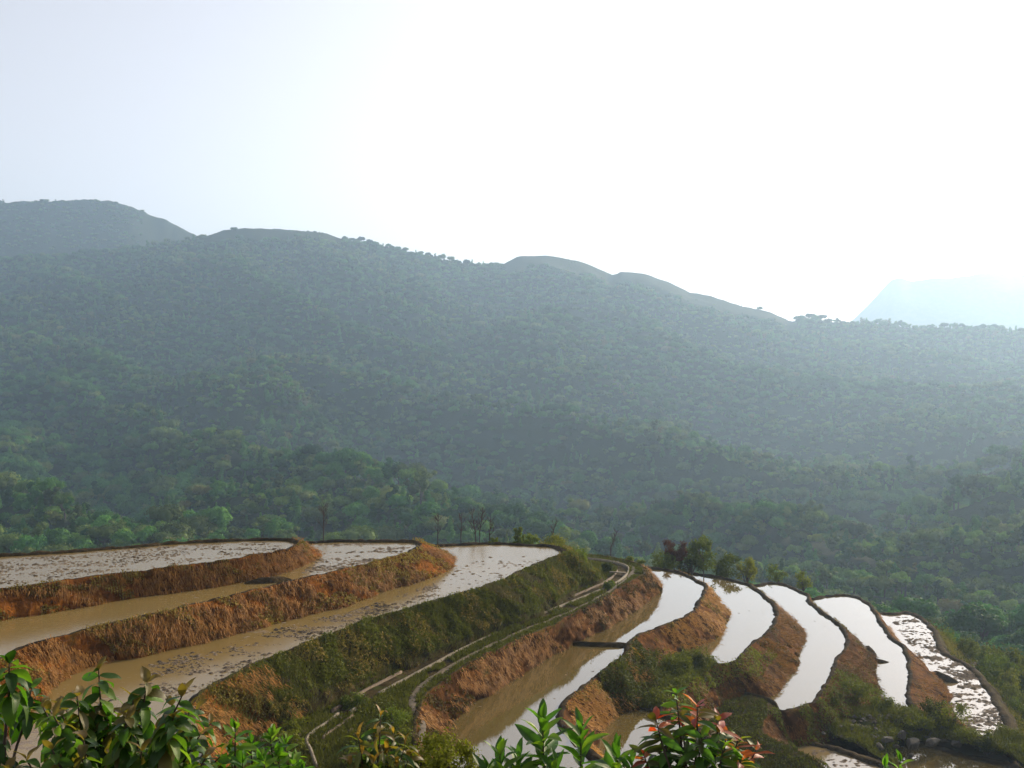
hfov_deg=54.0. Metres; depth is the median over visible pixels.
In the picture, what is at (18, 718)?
broadleaf shrub
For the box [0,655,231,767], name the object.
broadleaf shrub
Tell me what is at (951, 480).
forest tree
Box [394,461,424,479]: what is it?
forest tree
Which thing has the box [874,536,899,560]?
forest tree
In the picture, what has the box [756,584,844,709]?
water
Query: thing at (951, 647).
grass
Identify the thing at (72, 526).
forest tree
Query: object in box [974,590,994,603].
forest tree
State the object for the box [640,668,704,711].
ground
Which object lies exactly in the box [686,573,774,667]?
water
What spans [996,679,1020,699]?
bush
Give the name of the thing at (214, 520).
forest tree
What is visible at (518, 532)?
bush
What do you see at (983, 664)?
bush
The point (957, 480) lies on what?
forest tree
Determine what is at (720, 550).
forest tree
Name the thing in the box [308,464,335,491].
forest tree
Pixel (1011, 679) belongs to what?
bush
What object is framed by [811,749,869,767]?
mud clods
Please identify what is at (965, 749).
water
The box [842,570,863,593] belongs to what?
forest tree
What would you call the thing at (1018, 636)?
forest tree
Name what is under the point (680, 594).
water
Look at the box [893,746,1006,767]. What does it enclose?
water
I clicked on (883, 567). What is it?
forest tree
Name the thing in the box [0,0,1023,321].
sky
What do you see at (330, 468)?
forest tree
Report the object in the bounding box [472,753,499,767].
spear leaf plant
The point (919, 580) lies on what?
forest tree
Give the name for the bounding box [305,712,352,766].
irrigation canal
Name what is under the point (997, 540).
forest tree
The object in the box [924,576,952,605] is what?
forest tree
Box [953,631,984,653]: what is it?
forest tree
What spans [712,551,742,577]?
bush
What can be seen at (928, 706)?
bush
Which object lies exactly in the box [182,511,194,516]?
forest tree
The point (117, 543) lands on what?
forest tree
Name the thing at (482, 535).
forest tree
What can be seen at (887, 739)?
rock
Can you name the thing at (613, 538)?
bare sapling
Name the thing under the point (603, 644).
bund
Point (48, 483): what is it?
forest tree
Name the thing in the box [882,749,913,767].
leafy plant
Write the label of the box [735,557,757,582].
bush
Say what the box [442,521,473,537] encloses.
forest tree
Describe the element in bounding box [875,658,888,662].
bund
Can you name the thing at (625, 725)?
water
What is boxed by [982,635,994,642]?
forest tree
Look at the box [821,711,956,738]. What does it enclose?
rubble
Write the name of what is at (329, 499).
forest tree
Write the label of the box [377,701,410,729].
bush
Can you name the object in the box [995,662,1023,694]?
bush
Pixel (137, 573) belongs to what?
undergrowth
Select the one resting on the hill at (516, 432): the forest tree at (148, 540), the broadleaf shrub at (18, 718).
the forest tree at (148, 540)
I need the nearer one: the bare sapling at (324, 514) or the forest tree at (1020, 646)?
the bare sapling at (324, 514)
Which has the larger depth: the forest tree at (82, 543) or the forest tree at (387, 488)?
the forest tree at (387, 488)
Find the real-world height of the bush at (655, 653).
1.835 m
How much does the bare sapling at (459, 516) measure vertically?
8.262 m
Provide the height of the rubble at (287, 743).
0.206 m
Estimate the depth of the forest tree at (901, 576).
283.63 m
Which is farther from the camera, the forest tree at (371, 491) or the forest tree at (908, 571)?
the forest tree at (371, 491)
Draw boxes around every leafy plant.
[215,718,266,767]
[247,723,314,767]
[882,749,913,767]
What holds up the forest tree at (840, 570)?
on the hill at (516, 432)
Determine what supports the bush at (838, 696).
on the terrace bank at (790, 716)
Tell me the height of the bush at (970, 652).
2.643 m
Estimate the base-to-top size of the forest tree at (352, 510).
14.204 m
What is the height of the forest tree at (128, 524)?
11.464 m
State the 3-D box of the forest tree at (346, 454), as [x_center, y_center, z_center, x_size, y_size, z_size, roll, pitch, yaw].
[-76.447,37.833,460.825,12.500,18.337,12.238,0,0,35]
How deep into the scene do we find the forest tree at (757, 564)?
306.15 m
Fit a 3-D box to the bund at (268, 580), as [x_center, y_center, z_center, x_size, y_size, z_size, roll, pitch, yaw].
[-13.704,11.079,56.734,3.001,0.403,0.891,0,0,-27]
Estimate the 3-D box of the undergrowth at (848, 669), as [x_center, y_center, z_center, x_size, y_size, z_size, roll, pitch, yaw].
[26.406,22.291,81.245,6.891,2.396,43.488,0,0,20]
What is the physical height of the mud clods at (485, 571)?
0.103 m
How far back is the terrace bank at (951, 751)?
64.73 m
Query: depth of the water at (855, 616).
92.41 m
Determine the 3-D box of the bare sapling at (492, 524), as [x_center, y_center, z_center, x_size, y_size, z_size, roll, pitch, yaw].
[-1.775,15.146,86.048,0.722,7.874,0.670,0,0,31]
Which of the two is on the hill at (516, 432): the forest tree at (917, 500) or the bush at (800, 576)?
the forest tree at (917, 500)
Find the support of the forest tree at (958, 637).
on the hill at (516, 432)
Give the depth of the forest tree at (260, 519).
308.53 m
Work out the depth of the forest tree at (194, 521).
307.70 m
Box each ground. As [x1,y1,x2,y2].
[236,560,639,767]
[619,637,1022,764]
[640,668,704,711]
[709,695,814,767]
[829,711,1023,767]
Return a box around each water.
[0,541,294,587]
[0,542,416,654]
[6,545,560,766]
[442,645,623,767]
[582,569,703,642]
[596,709,718,767]
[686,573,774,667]
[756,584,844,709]
[798,745,878,767]
[813,596,910,708]
[880,614,1009,762]
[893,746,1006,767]
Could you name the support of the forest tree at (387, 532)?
on the hill at (516, 432)
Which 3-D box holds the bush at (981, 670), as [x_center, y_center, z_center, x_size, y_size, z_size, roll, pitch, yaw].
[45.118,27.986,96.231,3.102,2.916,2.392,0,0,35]
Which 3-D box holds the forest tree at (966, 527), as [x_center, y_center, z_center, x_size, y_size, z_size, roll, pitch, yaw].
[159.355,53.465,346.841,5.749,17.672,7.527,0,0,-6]
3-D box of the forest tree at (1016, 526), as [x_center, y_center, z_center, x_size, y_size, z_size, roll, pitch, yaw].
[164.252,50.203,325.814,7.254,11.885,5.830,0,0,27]
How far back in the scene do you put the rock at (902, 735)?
65.97 m
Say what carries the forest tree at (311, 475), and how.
on the hill at (516, 432)
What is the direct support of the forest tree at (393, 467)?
on the hill at (516, 432)
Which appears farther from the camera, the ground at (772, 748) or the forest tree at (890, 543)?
the forest tree at (890, 543)
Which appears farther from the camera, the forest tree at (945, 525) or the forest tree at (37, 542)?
the forest tree at (945, 525)
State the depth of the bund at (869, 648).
87.37 m
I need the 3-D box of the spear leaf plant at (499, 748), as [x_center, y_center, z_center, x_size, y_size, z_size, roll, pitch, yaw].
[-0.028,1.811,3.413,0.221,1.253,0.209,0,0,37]
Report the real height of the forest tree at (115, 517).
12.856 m
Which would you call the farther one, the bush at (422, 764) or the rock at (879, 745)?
the rock at (879, 745)
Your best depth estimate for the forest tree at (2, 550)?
287.26 m
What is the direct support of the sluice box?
in the irrigation canal at (334, 709)
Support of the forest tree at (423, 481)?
on the hill at (516, 432)
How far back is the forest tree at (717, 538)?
405.36 m
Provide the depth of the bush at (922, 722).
67.22 m
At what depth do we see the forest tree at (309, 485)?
439.64 m
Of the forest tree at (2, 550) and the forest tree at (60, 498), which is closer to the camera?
the forest tree at (2, 550)
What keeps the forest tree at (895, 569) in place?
on the hill at (516, 432)
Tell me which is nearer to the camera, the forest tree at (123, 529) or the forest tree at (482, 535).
the forest tree at (123, 529)
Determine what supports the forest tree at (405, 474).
on the hill at (516, 432)
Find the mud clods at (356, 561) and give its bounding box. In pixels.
[302,543,409,573]
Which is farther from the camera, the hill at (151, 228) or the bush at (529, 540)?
the hill at (151, 228)
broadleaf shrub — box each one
[0,650,52,765]
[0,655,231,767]
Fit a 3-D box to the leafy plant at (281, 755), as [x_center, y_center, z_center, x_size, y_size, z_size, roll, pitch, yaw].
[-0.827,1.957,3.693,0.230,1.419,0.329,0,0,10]
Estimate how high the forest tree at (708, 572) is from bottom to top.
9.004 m
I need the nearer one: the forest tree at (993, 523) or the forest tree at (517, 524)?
the forest tree at (993, 523)
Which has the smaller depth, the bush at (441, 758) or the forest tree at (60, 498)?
the bush at (441, 758)
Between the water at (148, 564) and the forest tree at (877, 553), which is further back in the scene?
the forest tree at (877, 553)
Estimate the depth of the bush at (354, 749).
40.83 m
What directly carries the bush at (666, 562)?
on the ground at (846, 745)
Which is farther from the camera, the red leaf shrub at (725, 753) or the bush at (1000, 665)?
the bush at (1000, 665)
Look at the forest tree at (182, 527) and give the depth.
282.73 m
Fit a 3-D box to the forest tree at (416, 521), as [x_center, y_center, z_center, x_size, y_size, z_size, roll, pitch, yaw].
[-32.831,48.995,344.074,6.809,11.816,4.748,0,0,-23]
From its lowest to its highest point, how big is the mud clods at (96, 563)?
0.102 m
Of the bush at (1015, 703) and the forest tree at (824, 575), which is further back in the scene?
the forest tree at (824, 575)
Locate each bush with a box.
[263,727,305,750]
[278,712,308,730]
[339,691,369,709]
[341,712,399,751]
[342,739,389,766]
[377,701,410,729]
[382,724,413,746]
[395,731,437,767]
[413,726,481,767]
[488,537,497,542]
[512,527,525,542]
[518,532,539,543]
[540,533,567,545]
[571,546,587,562]
[599,579,614,589]
[601,562,614,570]
[636,559,645,563]
[650,547,684,569]
[650,647,663,660]
[662,539,687,569]
[671,656,694,676]
[676,548,704,574]
[687,533,717,576]
[691,652,712,671]
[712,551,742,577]
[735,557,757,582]
[765,563,788,582]
[795,569,812,591]
[829,689,852,713]
[841,678,874,702]
[871,694,894,710]
[903,713,936,730]
[918,696,949,717]
[925,699,973,726]
[940,623,955,641]
[950,723,992,746]
[958,635,979,658]
[964,641,991,656]
[969,647,987,665]
[971,733,1006,754]
[973,662,1000,684]
[978,652,1001,669]
[980,638,1023,669]
[983,670,1004,692]
[984,650,1018,682]
[985,647,1018,676]
[989,647,1023,685]
[993,667,1020,692]
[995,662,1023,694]
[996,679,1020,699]
[1004,695,1023,721]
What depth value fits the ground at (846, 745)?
91.25 m
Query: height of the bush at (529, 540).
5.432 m
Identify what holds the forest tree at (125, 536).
on the hill at (516, 432)
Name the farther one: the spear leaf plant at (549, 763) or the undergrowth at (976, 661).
the undergrowth at (976, 661)
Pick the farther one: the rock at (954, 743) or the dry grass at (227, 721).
the rock at (954, 743)
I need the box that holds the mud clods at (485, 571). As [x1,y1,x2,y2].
[443,555,539,587]
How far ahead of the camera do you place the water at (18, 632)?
50.59 m
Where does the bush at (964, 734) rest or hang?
on the ground at (869, 723)
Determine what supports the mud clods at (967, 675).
in the water at (965, 749)
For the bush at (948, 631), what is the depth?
114.32 m
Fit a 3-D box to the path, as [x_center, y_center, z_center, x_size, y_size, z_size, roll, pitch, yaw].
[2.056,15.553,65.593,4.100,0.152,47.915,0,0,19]
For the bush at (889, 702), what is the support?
on the ground at (869, 723)
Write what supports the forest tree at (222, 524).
on the hill at (516, 432)
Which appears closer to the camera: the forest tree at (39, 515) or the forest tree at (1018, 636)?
the forest tree at (1018, 636)
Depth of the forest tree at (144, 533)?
279.39 m
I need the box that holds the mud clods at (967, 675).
[892,616,1003,736]
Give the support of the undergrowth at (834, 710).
on the terrace bank at (790, 716)
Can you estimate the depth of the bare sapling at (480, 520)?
85.00 m
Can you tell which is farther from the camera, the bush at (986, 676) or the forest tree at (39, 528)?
the forest tree at (39, 528)
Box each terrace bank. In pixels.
[0,537,320,620]
[0,539,454,736]
[181,542,603,766]
[406,554,662,765]
[555,566,729,767]
[659,570,803,767]
[753,582,883,767]
[809,741,893,767]
[811,594,1013,759]
[878,611,1020,766]
[919,742,1021,767]
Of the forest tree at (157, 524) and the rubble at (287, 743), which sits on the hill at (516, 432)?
the forest tree at (157, 524)
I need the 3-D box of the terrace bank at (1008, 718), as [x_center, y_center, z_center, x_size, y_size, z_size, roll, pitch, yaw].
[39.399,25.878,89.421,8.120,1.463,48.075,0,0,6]
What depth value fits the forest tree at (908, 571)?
288.68 m
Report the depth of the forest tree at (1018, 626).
195.40 m
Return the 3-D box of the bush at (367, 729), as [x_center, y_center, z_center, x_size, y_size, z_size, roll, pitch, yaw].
[-6.106,15.062,43.013,2.054,1.600,2.450,0,0,24]
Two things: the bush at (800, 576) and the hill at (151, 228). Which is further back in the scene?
the hill at (151, 228)
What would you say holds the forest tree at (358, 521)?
on the hill at (516, 432)
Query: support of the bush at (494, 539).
on the ground at (372, 692)
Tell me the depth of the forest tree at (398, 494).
366.89 m
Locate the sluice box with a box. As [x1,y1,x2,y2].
[609,571,625,575]
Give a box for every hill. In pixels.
[0,199,196,256]
[0,228,1023,614]
[852,273,1023,330]
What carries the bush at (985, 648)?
on the ground at (846, 745)
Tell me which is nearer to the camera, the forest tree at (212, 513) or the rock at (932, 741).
the rock at (932, 741)
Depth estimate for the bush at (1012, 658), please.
106.93 m
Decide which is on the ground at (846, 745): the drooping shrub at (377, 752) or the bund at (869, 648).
the drooping shrub at (377, 752)
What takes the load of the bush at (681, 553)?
on the ground at (846, 745)
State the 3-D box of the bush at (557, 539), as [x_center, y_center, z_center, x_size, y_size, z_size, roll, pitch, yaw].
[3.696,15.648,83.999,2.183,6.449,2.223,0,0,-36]
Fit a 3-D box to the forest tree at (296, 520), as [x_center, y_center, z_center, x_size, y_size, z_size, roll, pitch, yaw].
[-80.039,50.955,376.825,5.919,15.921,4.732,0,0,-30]
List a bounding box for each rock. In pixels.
[876,742,883,750]
[881,736,893,742]
[896,730,906,740]
[906,738,919,754]
[925,738,940,745]
[951,740,961,746]
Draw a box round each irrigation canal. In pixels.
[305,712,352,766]
[331,557,628,713]
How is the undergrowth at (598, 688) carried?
on the terrace bank at (646, 642)
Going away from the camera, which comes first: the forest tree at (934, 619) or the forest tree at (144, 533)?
the forest tree at (934, 619)
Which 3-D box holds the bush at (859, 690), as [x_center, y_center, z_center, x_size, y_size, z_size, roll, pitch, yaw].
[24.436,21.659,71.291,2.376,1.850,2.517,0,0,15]
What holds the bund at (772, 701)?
on the ground at (772, 748)
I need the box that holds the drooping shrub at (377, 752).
[336,704,423,767]
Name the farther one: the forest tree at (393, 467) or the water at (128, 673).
the forest tree at (393, 467)
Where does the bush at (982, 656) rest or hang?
on the ground at (846, 745)
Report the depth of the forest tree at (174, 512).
304.32 m
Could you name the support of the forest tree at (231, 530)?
on the hill at (516, 432)
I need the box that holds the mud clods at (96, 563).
[0,542,284,583]
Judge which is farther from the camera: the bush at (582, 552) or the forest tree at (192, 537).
the forest tree at (192, 537)
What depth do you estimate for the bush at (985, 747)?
64.92 m
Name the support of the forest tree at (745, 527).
on the hill at (516, 432)
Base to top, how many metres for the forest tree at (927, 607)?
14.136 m
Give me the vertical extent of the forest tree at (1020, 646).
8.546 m
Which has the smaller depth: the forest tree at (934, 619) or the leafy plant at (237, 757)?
the leafy plant at (237, 757)
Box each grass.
[194,664,306,756]
[934,625,1023,734]
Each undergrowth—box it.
[0,540,318,620]
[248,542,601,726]
[567,569,728,720]
[598,636,663,711]
[639,646,720,707]
[673,646,776,713]
[695,582,801,709]
[769,668,886,746]
[786,597,883,744]
[933,625,1023,731]
[940,631,1023,734]
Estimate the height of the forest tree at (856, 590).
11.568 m
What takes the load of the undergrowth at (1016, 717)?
on the ground at (846, 745)
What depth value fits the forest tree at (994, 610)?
182.02 m
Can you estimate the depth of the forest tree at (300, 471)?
456.15 m
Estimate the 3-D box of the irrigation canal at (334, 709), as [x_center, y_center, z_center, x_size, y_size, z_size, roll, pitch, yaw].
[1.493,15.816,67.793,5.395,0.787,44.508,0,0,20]
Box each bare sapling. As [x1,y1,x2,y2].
[317,498,329,539]
[434,513,441,543]
[457,512,466,542]
[467,507,480,541]
[475,506,487,542]
[487,516,494,540]
[610,529,617,555]
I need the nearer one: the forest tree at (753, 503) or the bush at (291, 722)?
the bush at (291, 722)
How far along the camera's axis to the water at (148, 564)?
57.27 m
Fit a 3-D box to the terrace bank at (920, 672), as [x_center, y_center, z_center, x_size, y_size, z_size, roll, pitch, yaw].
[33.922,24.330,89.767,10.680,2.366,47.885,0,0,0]
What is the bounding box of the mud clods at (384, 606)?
[139,583,440,698]
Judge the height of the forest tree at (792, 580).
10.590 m
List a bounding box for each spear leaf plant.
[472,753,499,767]
[473,735,522,767]
[503,736,542,767]
[515,698,572,767]
[538,746,563,767]
[555,707,608,767]
[594,732,631,767]
[610,749,645,767]
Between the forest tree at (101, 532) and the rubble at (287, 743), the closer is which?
the rubble at (287, 743)
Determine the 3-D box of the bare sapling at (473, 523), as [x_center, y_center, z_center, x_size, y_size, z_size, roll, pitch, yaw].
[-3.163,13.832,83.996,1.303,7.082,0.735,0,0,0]
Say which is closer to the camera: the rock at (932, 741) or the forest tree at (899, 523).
the rock at (932, 741)
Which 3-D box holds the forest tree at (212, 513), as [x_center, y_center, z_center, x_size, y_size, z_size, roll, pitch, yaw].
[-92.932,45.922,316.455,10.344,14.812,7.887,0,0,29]
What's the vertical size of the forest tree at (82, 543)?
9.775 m
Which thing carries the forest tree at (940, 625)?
on the hill at (516, 432)
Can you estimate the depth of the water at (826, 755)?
62.26 m
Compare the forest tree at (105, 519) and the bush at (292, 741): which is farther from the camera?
the forest tree at (105, 519)
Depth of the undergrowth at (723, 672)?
68.57 m
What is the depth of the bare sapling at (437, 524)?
83.99 m
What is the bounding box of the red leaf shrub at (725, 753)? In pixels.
[629,686,774,767]
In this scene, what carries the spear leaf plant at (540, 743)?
on the ground at (846, 745)
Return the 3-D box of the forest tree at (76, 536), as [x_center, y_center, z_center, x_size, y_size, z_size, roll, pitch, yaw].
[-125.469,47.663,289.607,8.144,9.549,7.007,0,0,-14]
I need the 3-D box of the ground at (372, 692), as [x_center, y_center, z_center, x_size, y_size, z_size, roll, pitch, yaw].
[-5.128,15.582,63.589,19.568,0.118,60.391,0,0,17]
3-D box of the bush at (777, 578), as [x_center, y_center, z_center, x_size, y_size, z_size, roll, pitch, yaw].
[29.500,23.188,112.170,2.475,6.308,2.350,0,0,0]
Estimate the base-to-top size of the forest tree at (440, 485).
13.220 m
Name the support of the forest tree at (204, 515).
on the hill at (516, 432)
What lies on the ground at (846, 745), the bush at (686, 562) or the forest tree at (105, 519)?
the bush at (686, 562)
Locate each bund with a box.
[244,576,291,583]
[573,641,625,647]
[744,692,779,709]
[865,646,876,655]
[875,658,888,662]
[932,671,958,682]
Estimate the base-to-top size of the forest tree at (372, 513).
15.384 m
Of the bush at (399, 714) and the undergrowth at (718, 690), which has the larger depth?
the undergrowth at (718, 690)
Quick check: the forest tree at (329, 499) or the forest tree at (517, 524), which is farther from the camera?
the forest tree at (329, 499)
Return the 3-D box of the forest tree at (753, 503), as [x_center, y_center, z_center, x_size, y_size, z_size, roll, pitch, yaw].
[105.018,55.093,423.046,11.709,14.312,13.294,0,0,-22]
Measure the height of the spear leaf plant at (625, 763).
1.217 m
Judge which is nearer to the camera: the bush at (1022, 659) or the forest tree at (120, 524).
the bush at (1022, 659)
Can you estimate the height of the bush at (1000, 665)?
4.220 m
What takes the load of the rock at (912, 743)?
in the water at (922, 757)
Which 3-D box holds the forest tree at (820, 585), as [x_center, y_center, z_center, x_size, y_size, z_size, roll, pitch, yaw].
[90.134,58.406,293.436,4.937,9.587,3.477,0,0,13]
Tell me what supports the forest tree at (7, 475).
on the hill at (516, 432)
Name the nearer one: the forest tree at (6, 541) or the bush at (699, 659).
the bush at (699, 659)
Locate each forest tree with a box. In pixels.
[0,470,20,480]
[0,524,6,535]
[0,532,24,552]
[0,547,6,552]
[9,534,51,551]
[21,521,48,536]
[32,494,48,522]
[35,477,66,505]
[43,527,74,545]
[52,492,73,519]
[69,519,77,533]
[69,532,92,545]
[70,538,96,548]
[84,523,120,546]
[90,514,115,540]
[108,518,130,529]
[109,527,132,540]
[111,514,124,524]
[111,530,136,543]
[111,539,133,546]
[122,519,133,529]
[133,526,159,541]
[137,532,155,543]
[144,502,186,522]
[151,526,190,541]
[153,521,169,529]
[156,519,195,536]
[177,514,210,534]
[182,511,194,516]
[187,529,195,540]
[196,510,209,538]
[206,506,233,522]
[207,532,226,538]
[212,518,218,525]
[216,508,228,534]
[226,526,241,538]
[245,528,252,538]
[251,515,271,537]
[260,517,294,537]
[291,499,303,536]
[295,467,309,476]
[300,506,332,530]
[301,469,323,481]
[301,481,326,491]
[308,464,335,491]
[323,461,344,492]
[324,494,334,524]
[332,447,357,472]
[340,525,378,539]
[342,502,370,520]
[351,515,370,527]
[356,522,381,530]
[362,485,379,509]
[367,503,378,523]
[374,524,410,539]
[378,485,393,491]
[389,462,404,483]
[393,493,413,521]
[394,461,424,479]
[397,467,416,480]
[404,493,413,525]
[407,510,421,540]
[412,470,430,504]
[418,467,437,478]
[429,479,447,491]
[429,514,453,524]
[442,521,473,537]
[468,529,486,541]
[512,517,522,534]
[545,526,571,545]
[700,568,718,575]
[706,532,727,543]
[710,547,726,565]
[735,520,759,550]
[742,560,760,568]
[751,498,775,523]
[785,573,813,590]
[815,570,825,592]
[817,566,837,588]
[831,566,850,578]
[838,519,871,538]
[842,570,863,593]
[855,568,870,594]
[870,537,887,560]
[873,540,896,562]
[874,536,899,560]
[875,559,893,597]
[888,571,910,596]
[888,594,941,617]
[890,562,899,591]
[891,517,905,540]
[896,502,920,526]
[898,566,915,596]
[911,493,937,508]
[911,574,937,590]
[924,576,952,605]
[926,614,949,623]
[932,620,977,634]
[939,522,954,553]
[942,527,966,552]
[944,474,961,509]
[944,600,1009,636]
[950,633,965,643]
[952,474,964,508]
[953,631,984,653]
[963,514,982,552]
[971,516,981,552]
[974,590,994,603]
[982,515,1001,552]
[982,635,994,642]
[987,634,1013,650]
[988,531,1006,543]
[997,610,1023,634]
[998,608,1015,633]
[999,642,1023,667]
[1000,627,1023,646]
[1007,521,1023,545]
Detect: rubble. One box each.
[248,715,352,756]
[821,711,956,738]
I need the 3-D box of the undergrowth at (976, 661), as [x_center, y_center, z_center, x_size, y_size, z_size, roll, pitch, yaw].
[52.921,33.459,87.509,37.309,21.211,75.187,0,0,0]
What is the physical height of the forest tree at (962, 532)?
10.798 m
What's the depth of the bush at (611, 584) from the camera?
76.25 m
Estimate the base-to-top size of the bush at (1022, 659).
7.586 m
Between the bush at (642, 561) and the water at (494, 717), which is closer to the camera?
the water at (494, 717)
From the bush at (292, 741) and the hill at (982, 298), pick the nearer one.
the bush at (292, 741)
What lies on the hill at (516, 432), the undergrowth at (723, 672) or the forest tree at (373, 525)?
the forest tree at (373, 525)
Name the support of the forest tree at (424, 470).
on the hill at (516, 432)
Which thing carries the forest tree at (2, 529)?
on the hill at (516, 432)
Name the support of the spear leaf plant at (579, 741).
on the ground at (846, 745)
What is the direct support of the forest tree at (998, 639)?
on the hill at (516, 432)
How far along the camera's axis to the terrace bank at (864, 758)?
62.62 m
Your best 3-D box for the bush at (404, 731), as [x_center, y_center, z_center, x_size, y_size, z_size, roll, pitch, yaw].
[-4.939,15.249,43.280,1.629,1.197,1.225,0,0,25]
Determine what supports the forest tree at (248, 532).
on the hill at (516, 432)
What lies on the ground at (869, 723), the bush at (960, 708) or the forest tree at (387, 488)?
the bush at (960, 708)
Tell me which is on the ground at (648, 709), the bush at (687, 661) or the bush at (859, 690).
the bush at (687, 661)
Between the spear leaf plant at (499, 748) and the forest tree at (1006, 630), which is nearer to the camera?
the spear leaf plant at (499, 748)
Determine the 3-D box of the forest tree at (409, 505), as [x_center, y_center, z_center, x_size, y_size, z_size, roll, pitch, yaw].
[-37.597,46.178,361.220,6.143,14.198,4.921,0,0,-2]
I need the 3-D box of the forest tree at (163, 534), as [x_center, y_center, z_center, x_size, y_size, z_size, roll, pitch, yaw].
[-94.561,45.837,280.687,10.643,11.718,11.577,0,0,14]
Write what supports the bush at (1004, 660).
on the ground at (846, 745)
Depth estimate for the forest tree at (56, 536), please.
280.07 m
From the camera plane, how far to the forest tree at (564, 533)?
270.65 m
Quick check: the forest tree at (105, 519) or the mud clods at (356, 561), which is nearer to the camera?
the mud clods at (356, 561)
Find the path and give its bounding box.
[409,561,635,751]
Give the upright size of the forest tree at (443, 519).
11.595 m
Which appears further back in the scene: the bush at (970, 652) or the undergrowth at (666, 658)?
the bush at (970, 652)
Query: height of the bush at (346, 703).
0.955 m
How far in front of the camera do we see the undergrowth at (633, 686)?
61.16 m
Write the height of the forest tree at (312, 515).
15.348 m
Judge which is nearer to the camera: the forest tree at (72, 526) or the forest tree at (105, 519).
the forest tree at (105, 519)
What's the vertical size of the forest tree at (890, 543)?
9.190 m

